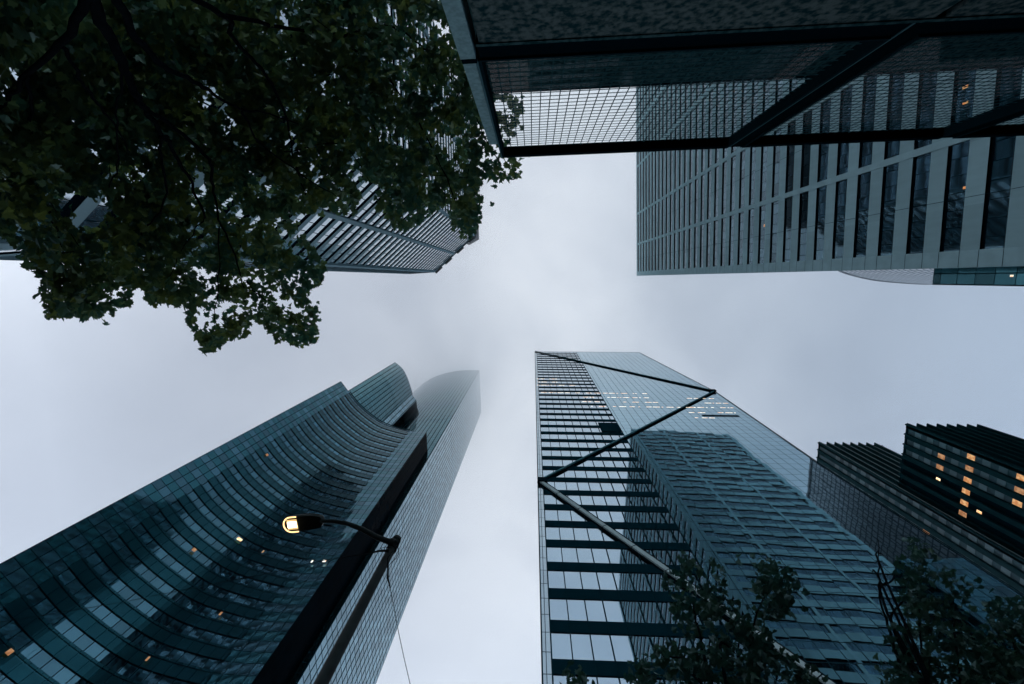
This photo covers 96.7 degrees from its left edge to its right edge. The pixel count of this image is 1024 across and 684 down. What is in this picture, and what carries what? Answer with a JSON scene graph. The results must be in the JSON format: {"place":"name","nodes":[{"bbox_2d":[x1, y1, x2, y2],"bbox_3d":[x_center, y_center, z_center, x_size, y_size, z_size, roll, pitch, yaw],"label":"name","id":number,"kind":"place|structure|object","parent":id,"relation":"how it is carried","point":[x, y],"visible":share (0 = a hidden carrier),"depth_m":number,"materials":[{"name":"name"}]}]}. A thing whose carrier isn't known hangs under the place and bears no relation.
{"place":"outdoors","nodes":[
{"label":"outdoors","id":0,"kind":"place"},
{"bbox_2d":[0,0,478,273],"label":"striped tower","id":1,"kind":"structure","parent":0,"point":[367,238],"depth_m":86.11,"materials":[{"name":"black glass"}]},
{"bbox_2d":[0,362,480,683],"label":"curved skyscraper","id":2,"kind":"structure","parent":0,"point":[382,452],"depth_m":78.57,"materials":[{"name":"teal glass"}]},
{"bbox_2d":[5,648,13,655],"bbox_3d":[-55.774,34.408,50.528,0.318,0.650,0.386,0,-82,3],"label":"lit window","id":3,"kind":"structure","parent":2,"relation":"in","point":[11,650],"depth_m":50.53,"materials":[{"name":"brown glass"}]},
{"bbox_2d":[0,0,1023,683],"label":"sky","id":4,"kind":"structure","parent":0,"point":[93,413],"materials":[{"name":"grey"}]},
{"bbox_2d":[559,550,828,683],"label":"young maple","id":5,"kind":"object","parent":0,"point":[760,654],"visible":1,"depth_m":8.19,"materials":[{"name":"green plant"}]},
{"bbox_2d":[441,0,1023,157],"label":"glass canopy","id":6,"kind":"structure","parent":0,"point":[827,48],"depth_m":6.57,"materials":[{"name":"glass"},{"name":"metal"}]},
{"bbox_2d":[535,351,1023,683],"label":"braced glass tower","id":7,"kind":"structure","parent":0,"point":[649,469],"depth_m":58.62,"materials":[{"name":"glass"}]},
{"bbox_2d":[636,68,1023,275],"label":"concrete tower","id":8,"kind":"structure","parent":0,"point":[936,203],"depth_m":65.42,"materials":[{"name":"grey"}]},
{"bbox_2d":[638,167,638,211],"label":"window","id":9,"kind":"structure","parent":8,"relation":"in","point":[638,167],"depth_m":183.80,"materials":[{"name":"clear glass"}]},
{"bbox_2d":[641,171,641,209],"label":"window","id":10,"kind":"structure","parent":8,"relation":"in","point":[641,171],"depth_m":178.88,"materials":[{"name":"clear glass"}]},
{"bbox_2d":[643,162,643,208],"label":"window","id":11,"kind":"structure","parent":8,"relation":"in","point":[643,162],"depth_m":175.47,"materials":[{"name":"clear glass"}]},
{"bbox_2d":[646,158,646,206],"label":"window","id":12,"kind":"structure","parent":8,"relation":"in","point":[646,158],"depth_m":170.75,"materials":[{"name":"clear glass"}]},
{"bbox_2d":[649,155,649,204],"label":"window","id":13,"kind":"structure","parent":8,"relation":"in","point":[649,155],"depth_m":166.39,"materials":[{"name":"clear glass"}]},
{"bbox_2d":[652,206,652,237],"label":"window","id":14,"kind":"structure","parent":8,"relation":"in","point":[652,206],"depth_m":164.25,"materials":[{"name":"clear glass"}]},
{"bbox_2d":[652,152,652,202],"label":"window","id":15,"kind":"structure","parent":8,"relation":"in","point":[652,152],"depth_m":162.18,"materials":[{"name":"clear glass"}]},
{"bbox_2d":[656,203,656,236],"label":"window","id":16,"kind":"structure","parent":8,"relation":"in","point":[656,203],"depth_m":158.93,"materials":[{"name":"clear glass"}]},
{"bbox_2d":[656,151,656,200],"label":"window","id":17,"kind":"structure","parent":8,"relation":"in","point":[656,151],"depth_m":157.04,"materials":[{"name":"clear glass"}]},
{"bbox_2d":[659,238,659,269],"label":"window","id":18,"kind":"structure","parent":8,"relation":"in","point":[659,238],"depth_m":156.65,"materials":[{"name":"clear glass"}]},
{"bbox_2d":[659,202,659,235],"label":"window","id":19,"kind":"structure","parent":8,"relation":"in","point":[659,202],"depth_m":155.17,"materials":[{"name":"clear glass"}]},
{"bbox_2d":[659,151,659,198],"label":"window","id":20,"kind":"structure","parent":8,"relation":"in","point":[659,151],"depth_m":153.38,"materials":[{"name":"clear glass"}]},
{"bbox_2d":[659,94,660,139],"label":"window","id":21,"kind":"structure","parent":8,"relation":"in","point":[660,94],"depth_m":150.43,"materials":[{"name":"grey glass"}]},
{"bbox_2d":[663,237,663,269],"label":"window","id":22,"kind":"structure","parent":8,"relation":"in","point":[663,237],"depth_m":151.85,"materials":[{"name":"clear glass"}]},
{"bbox_2d":[663,199,663,233],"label":"window","id":23,"kind":"structure","parent":8,"relation":"in","point":[663,199],"depth_m":150.38,"materials":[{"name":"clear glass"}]},
{"bbox_2d":[663,151,663,195],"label":"window","id":24,"kind":"structure","parent":8,"relation":"in","point":[663,151],"depth_m":148.73,"materials":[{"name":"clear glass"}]},
{"bbox_2d":[666,236,667,269],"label":"window","id":25,"kind":"structure","parent":8,"relation":"in","point":[666,236],"depth_m":147.90,"materials":[{"name":"grey glass"}]},
{"bbox_2d":[666,197,667,232],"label":"window","id":26,"kind":"structure","parent":8,"relation":"in","point":[667,197],"depth_m":145.93,"materials":[{"name":"grey glass"}]},
{"bbox_2d":[667,136,667,193],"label":"window","id":27,"kind":"structure","parent":8,"relation":"in","point":[667,136],"depth_m":144.33,"materials":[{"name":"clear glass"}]},
{"bbox_2d":[667,85,668,132],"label":"window","id":28,"kind":"structure","parent":8,"relation":"in","point":[667,85],"depth_m":141.92,"materials":[{"name":"grey glass"}]},
{"bbox_2d":[670,234,671,268],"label":"window","id":29,"kind":"structure","parent":8,"relation":"in","point":[671,234],"depth_m":143.53,"materials":[{"name":"grey glass"}]},
{"bbox_2d":[671,194,671,231],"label":"window","id":30,"kind":"structure","parent":8,"relation":"in","point":[671,194],"depth_m":141.70,"materials":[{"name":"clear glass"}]},
{"bbox_2d":[671,131,672,190],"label":"window","id":31,"kind":"structure","parent":8,"relation":"in","point":[672,131],"depth_m":140.08,"materials":[{"name":"grey glass"}]},
{"bbox_2d":[671,85,672,127],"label":"window","id":32,"kind":"structure","parent":8,"relation":"in","point":[671,85],"depth_m":137.59,"materials":[{"name":"grey glass"}]},
{"bbox_2d":[675,233,675,268],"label":"window","id":33,"kind":"structure","parent":8,"relation":"in","point":[675,233],"depth_m":139.06,"materials":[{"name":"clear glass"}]},
{"bbox_2d":[675,191,676,229],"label":"window","id":34,"kind":"structure","parent":8,"relation":"in","point":[676,191],"depth_m":137.25,"materials":[{"name":"grey glass"}]},
{"bbox_2d":[675,127,676,188],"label":"window","id":35,"kind":"structure","parent":8,"relation":"in","point":[676,127],"depth_m":135.85,"materials":[{"name":"grey glass"}]},
{"bbox_2d":[679,232,680,268],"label":"window","id":36,"kind":"structure","parent":8,"relation":"in","point":[679,232],"depth_m":134.80,"materials":[{"name":"grey glass"}]},
{"bbox_2d":[680,188,681,228],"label":"window","id":37,"kind":"structure","parent":8,"relation":"in","point":[681,188],"depth_m":132.98,"materials":[{"name":"grey glass"}]},
{"bbox_2d":[680,121,681,185],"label":"window","id":38,"kind":"structure","parent":8,"relation":"in","point":[681,121],"depth_m":131.11,"materials":[{"name":"grey glass"}]},
{"bbox_2d":[684,230,685,267],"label":"window","id":39,"kind":"structure","parent":8,"relation":"in","point":[684,230],"depth_m":130.33,"materials":[{"name":"grey glass"}]},
{"bbox_2d":[684,185,686,226],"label":"window","id":40,"kind":"structure","parent":8,"relation":"in","point":[686,185],"depth_m":128.50,"materials":[{"name":"grey glass"}]},
{"bbox_2d":[685,116,686,181],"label":"window","id":41,"kind":"structure","parent":8,"relation":"in","point":[686,116],"depth_m":126.85,"materials":[{"name":"grey glass"}]},
{"bbox_2d":[686,84,687,111],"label":"window","id":42,"kind":"structure","parent":8,"relation":"in","point":[686,84],"depth_m":124.61,"materials":[{"name":"grey glass"}]},
{"bbox_2d":[689,228,691,267],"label":"window","id":43,"kind":"structure","parent":8,"relation":"in","point":[690,228],"depth_m":125.98,"materials":[{"name":"grey glass"}]},
{"bbox_2d":[690,182,691,224],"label":"window","id":44,"kind":"structure","parent":8,"relation":"in","point":[691,182],"depth_m":124.21,"materials":[{"name":"grey glass"}]},
{"bbox_2d":[690,110,692,178],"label":"window","id":45,"kind":"structure","parent":8,"relation":"in","point":[692,110],"depth_m":122.45,"materials":[{"name":"grey glass"}]},
{"bbox_2d":[691,84,692,106],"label":"window","id":46,"kind":"structure","parent":8,"relation":"in","point":[691,84],"depth_m":120.61,"materials":[{"name":"grey glass"}]},
{"bbox_2d":[695,227,696,267],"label":"window","id":47,"kind":"structure","parent":8,"relation":"in","point":[695,227],"depth_m":121.56,"materials":[{"name":"grey glass"}]},
{"bbox_2d":[695,179,697,223],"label":"window","id":48,"kind":"structure","parent":8,"relation":"in","point":[696,216],"depth_m":119.69,"materials":[{"name":"grey glass"}]},
{"bbox_2d":[696,103,698,174],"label":"window","id":49,"kind":"structure","parent":8,"relation":"in","point":[698,103],"depth_m":118.09,"materials":[{"name":"grey glass"}]},
{"bbox_2d":[701,224,703,266],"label":"window","id":50,"kind":"structure","parent":8,"relation":"in","point":[702,226],"depth_m":117.14,"materials":[{"name":"grey glass"}]},
{"bbox_2d":[701,175,703,221],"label":"window","id":51,"kind":"structure","parent":8,"relation":"in","point":[703,175],"depth_m":115.44,"materials":[{"name":"grey glass"}]},
{"bbox_2d":[702,96,705,171],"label":"window","id":52,"kind":"structure","parent":8,"relation":"in","point":[703,155],"depth_m":113.48,"materials":[{"name":"grey glass"}]},
{"bbox_2d":[707,222,709,266],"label":"window","id":53,"kind":"structure","parent":8,"relation":"in","point":[708,251],"depth_m":112.65,"materials":[{"name":"grey glass"}]},
{"bbox_2d":[708,171,710,218],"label":"window","id":54,"kind":"structure","parent":8,"relation":"in","point":[709,196],"depth_m":111.02,"materials":[{"name":"grey glass"}]},
{"bbox_2d":[709,89,712,166],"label":"window","id":55,"kind":"structure","parent":8,"relation":"in","point":[711,104],"depth_m":109.00,"materials":[{"name":"grey glass"}]},
{"bbox_2d":[714,220,717,266],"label":"window","id":56,"kind":"structure","parent":8,"relation":"in","point":[716,222],"depth_m":108.29,"materials":[{"name":"grey glass"}]},
{"bbox_2d":[715,166,718,216],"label":"window","id":57,"kind":"structure","parent":8,"relation":"in","point":[717,168],"depth_m":106.63,"materials":[{"name":"grey glass"}]},
{"bbox_2d":[716,84,719,162],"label":"window","id":58,"kind":"structure","parent":8,"relation":"in","point":[717,150],"depth_m":104.61,"materials":[{"name":"grey glass"}]},
{"bbox_2d":[722,217,725,265],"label":"window","id":59,"kind":"structure","parent":8,"relation":"in","point":[724,219],"depth_m":103.86,"materials":[{"name":"grey glass"}]},
{"bbox_2d":[723,161,726,213],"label":"window","id":60,"kind":"structure","parent":8,"relation":"in","point":[725,163],"depth_m":102.25,"materials":[{"name":"grey glass"}]},
{"bbox_2d":[724,82,728,157],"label":"window","id":61,"kind":"structure","parent":8,"relation":"in","point":[726,99],"depth_m":100.22,"materials":[{"name":"grey glass"}]},
{"bbox_2d":[816,442,1023,593],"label":"ribbed tower","id":62,"kind":"structure","parent":0,"point":[874,471],"depth_m":108.16,"materials":[{"name":"glass"},{"name":"dark teal metal"}]},
{"bbox_2d":[913,501,919,508],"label":"window","id":63,"kind":"structure","parent":62,"relation":"in","point":[915,504],"depth_m":105.49,"materials":[{"name":"grey glass"}]},
{"bbox_2d":[924,519,930,526],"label":"window","id":64,"kind":"structure","parent":62,"relation":"in","point":[926,522],"depth_m":102.52,"materials":[{"name":"grey glass"}]},
{"bbox_2d":[925,508,932,515],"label":"window","id":65,"kind":"structure","parent":62,"relation":"in","point":[927,511],"depth_m":102.27,"materials":[{"name":"grey glass"}]},
{"bbox_2d":[937,527,944,535],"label":"window","id":66,"kind":"structure","parent":62,"relation":"in","point":[939,530],"depth_m":99.13,"materials":[{"name":"grey glass"}]},
{"bbox_2d":[938,516,946,524],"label":"window","id":67,"kind":"structure","parent":62,"relation":"in","point":[941,519],"depth_m":98.79,"materials":[{"name":"grey glass"}]},
{"bbox_2d":[951,536,959,544],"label":"window","id":68,"kind":"structure","parent":62,"relation":"in","point":[955,540],"depth_m":95.73,"materials":[{"name":"grey glass"}]},
{"bbox_2d":[953,524,960,533],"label":"window","id":69,"kind":"structure","parent":62,"relation":"in","point":[955,527],"depth_m":95.41,"materials":[{"name":"grey glass"}]},
{"bbox_2d":[966,545,975,554],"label":"window","id":70,"kind":"structure","parent":62,"relation":"in","point":[971,550],"depth_m":92.44,"materials":[{"name":"grey glass"}]},
{"bbox_2d":[968,534,976,542],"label":"window","id":71,"kind":"structure","parent":62,"relation":"in","point":[971,537],"depth_m":92.04,"materials":[{"name":"grey glass"}]},
{"bbox_2d":[983,555,992,565],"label":"window","id":72,"kind":"structure","parent":62,"relation":"in","point":[986,559],"depth_m":88.99,"materials":[{"name":"grey glass"}]},
{"bbox_2d":[985,543,994,553],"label":"window","id":73,"kind":"structure","parent":62,"relation":"in","point":[988,547],"depth_m":88.62,"materials":[{"name":"grey glass"}]},
{"bbox_2d":[1000,566,1010,576],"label":"window","id":74,"kind":"structure","parent":62,"relation":"in","point":[1003,570],"depth_m":85.60,"materials":[{"name":"grey glass"}]},
{"bbox_2d":[1002,553,1012,563],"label":"window","id":75,"kind":"structure","parent":62,"relation":"in","point":[1005,557],"depth_m":85.24,"materials":[{"name":"grey glass"}]},
{"bbox_2d":[872,537,1007,683],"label":"young maple","id":76,"kind":"object","parent":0,"point":[904,669],"visible":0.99,"depth_m":8.59,"materials":[{"name":"green plant"}]},
{"bbox_2d":[898,423,1023,556],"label":"ribbed tower","id":77,"kind":"structure","parent":0,"point":[971,476],"depth_m":95.34,"materials":[{"name":"dark black metal"},{"name":"glass"}]},
{"bbox_2d":[924,458,930,464],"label":"window","id":78,"kind":"structure","parent":77,"relation":"in","point":[926,461],"depth_m":103.78,"materials":[{"name":"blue glass"}]},
{"bbox_2d":[925,448,931,454],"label":"window","id":79,"kind":"structure","parent":77,"relation":"in","point":[927,450],"depth_m":103.53,"materials":[{"name":"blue glass"}]},
{"bbox_2d":[926,437,933,443],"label":"window","id":80,"kind":"structure","parent":77,"relation":"in","point":[930,440],"depth_m":103.02,"materials":[{"name":"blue glass"}]},
{"bbox_2d":[936,464,943,470],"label":"lit window","id":81,"kind":"structure","parent":77,"relation":"in","point":[938,466],"depth_m":100.71,"materials":[{"name":"brown glass"}]},
{"bbox_2d":[938,453,944,459],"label":"lit window","id":82,"kind":"structure","parent":77,"relation":"in","point":[941,456],"depth_m":100.25,"materials":[{"name":"brown glass"}]},
{"bbox_2d":[939,442,946,448],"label":"window","id":83,"kind":"structure","parent":77,"relation":"in","point":[942,445],"depth_m":100.00,"materials":[{"name":"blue glass"}]},
{"bbox_2d":[949,470,956,477],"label":"window","id":84,"kind":"structure","parent":77,"relation":"in","point":[953,473],"depth_m":97.35,"materials":[{"name":"blue glass"}]},
{"bbox_2d":[951,458,958,465],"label":"window","id":85,"kind":"structure","parent":77,"relation":"in","point":[954,462],"depth_m":97.14,"materials":[{"name":"blue glass"}]},
{"bbox_2d":[952,447,959,454],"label":"window","id":86,"kind":"structure","parent":77,"relation":"in","point":[955,450],"depth_m":96.71,"materials":[{"name":"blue glass"}]},
{"bbox_2d":[959,509,966,517],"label":"lit window","id":87,"kind":"structure","parent":77,"relation":"in","point":[961,513],"depth_m":95.26,"materials":[{"name":"brown glass"}]},
{"bbox_2d":[960,499,967,506],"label":"lit window","id":88,"kind":"structure","parent":77,"relation":"in","point":[962,501],"depth_m":94.84,"materials":[{"name":"brown glass"}]},
{"bbox_2d":[962,487,969,495],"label":"lit window","id":89,"kind":"structure","parent":77,"relation":"in","point":[964,490],"depth_m":94.53,"materials":[{"name":"brown glass"}]},
{"bbox_2d":[963,476,971,483],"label":"lit window","id":90,"kind":"structure","parent":77,"relation":"in","point":[966,479],"depth_m":94.22,"materials":[{"name":"brown glass"}]},
{"bbox_2d":[965,465,973,472],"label":"lit window","id":91,"kind":"structure","parent":77,"relation":"in","point":[967,467],"depth_m":93.81,"materials":[{"name":"brown glass"}]},
{"bbox_2d":[967,453,974,460],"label":"lit window","id":92,"kind":"structure","parent":77,"relation":"in","point":[969,456],"depth_m":93.50,"materials":[{"name":"brown glass"}]},
{"bbox_2d":[978,483,986,491],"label":"window","id":93,"kind":"structure","parent":77,"relation":"in","point":[981,486],"depth_m":91.07,"materials":[{"name":"blue glass"}]},
{"bbox_2d":[980,471,988,479],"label":"window","id":94,"kind":"structure","parent":77,"relation":"in","point":[983,474],"depth_m":90.68,"materials":[{"name":"blue glass"}]},
{"bbox_2d":[982,459,990,467],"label":"window","id":95,"kind":"structure","parent":77,"relation":"in","point":[986,463],"depth_m":90.30,"materials":[{"name":"blue glass"}]},
{"bbox_2d":[995,490,1003,499],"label":"window","id":96,"kind":"structure","parent":77,"relation":"in","point":[1000,495],"depth_m":87.76,"materials":[{"name":"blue glass"}]},
{"bbox_2d":[996,478,1005,486],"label":"window","id":97,"kind":"structure","parent":77,"relation":"in","point":[1000,482],"depth_m":87.39,"materials":[{"name":"blue glass"}]},
{"bbox_2d":[998,466,1007,474],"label":"window","id":98,"kind":"structure","parent":77,"relation":"in","point":[1001,469],"depth_m":87.03,"materials":[{"name":"blue glass"}]},
{"bbox_2d":[1012,499,1021,507],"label":"lit window","id":99,"kind":"structure","parent":77,"relation":"in","point":[1015,502],"depth_m":84.50,"materials":[{"name":"brown glass"}]},
{"bbox_2d":[1014,486,1023,494],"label":"lit window","id":100,"kind":"structure","parent":77,"relation":"in","point":[1016,489],"depth_m":84.17,"materials":[{"name":"brown glass"}]},
{"bbox_2d":[1016,473,1023,480],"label":"lit window","id":101,"kind":"structure","parent":77,"relation":"in","point":[1018,476],"depth_m":84.00,"materials":[{"name":"brown glass"}]},
{"bbox_2d":[962,588,1023,683],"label":"young maple","id":102,"kind":"object","parent":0,"point":[1014,664],"visible":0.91,"depth_m":8.76,"materials":[{"name":"green plant"}]},
{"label":"pavement","id":103,"kind":"structure","parent":0,"visible":0},
{"bbox_2d":[283,514,400,683],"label":"street lamp","id":104,"kind":"object","parent":103,"relation":"on","point":[298,523],"visible":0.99,"depth_m":7.17,"materials":[{"name":"metal"}]},
{"bbox_2d":[387,551,409,682],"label":"overhead wire","id":105,"kind":"object","parent":104,"relation":"hanging from","point":[393,604],"visible":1,"depth_m":7.35,"materials":[{"name":"black rubber"}]},
{"label":"ground","id":106,"kind":"structure","parent":0,"visible":0},
{"bbox_2d":[0,0,524,355],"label":"maple tree","id":107,"kind":"object","parent":106,"relation":"on","point":[106,70],"visible":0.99,"depth_m":10.11,"materials":[{"name":"green plant"}]},
{"bbox_2d":[839,269,933,284],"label":"building","id":108,"kind":"structure","parent":106,"relation":"on","point":[915,276],"depth_m":155.52,"materials":[{"name":"grey"}]},
{"bbox_2d":[932,266,1023,285],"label":"teal office block","id":109,"kind":"structure","parent":106,"relation":"on","point":[994,276],"depth_m":85.12,"materials":[{"name":"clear glass"}]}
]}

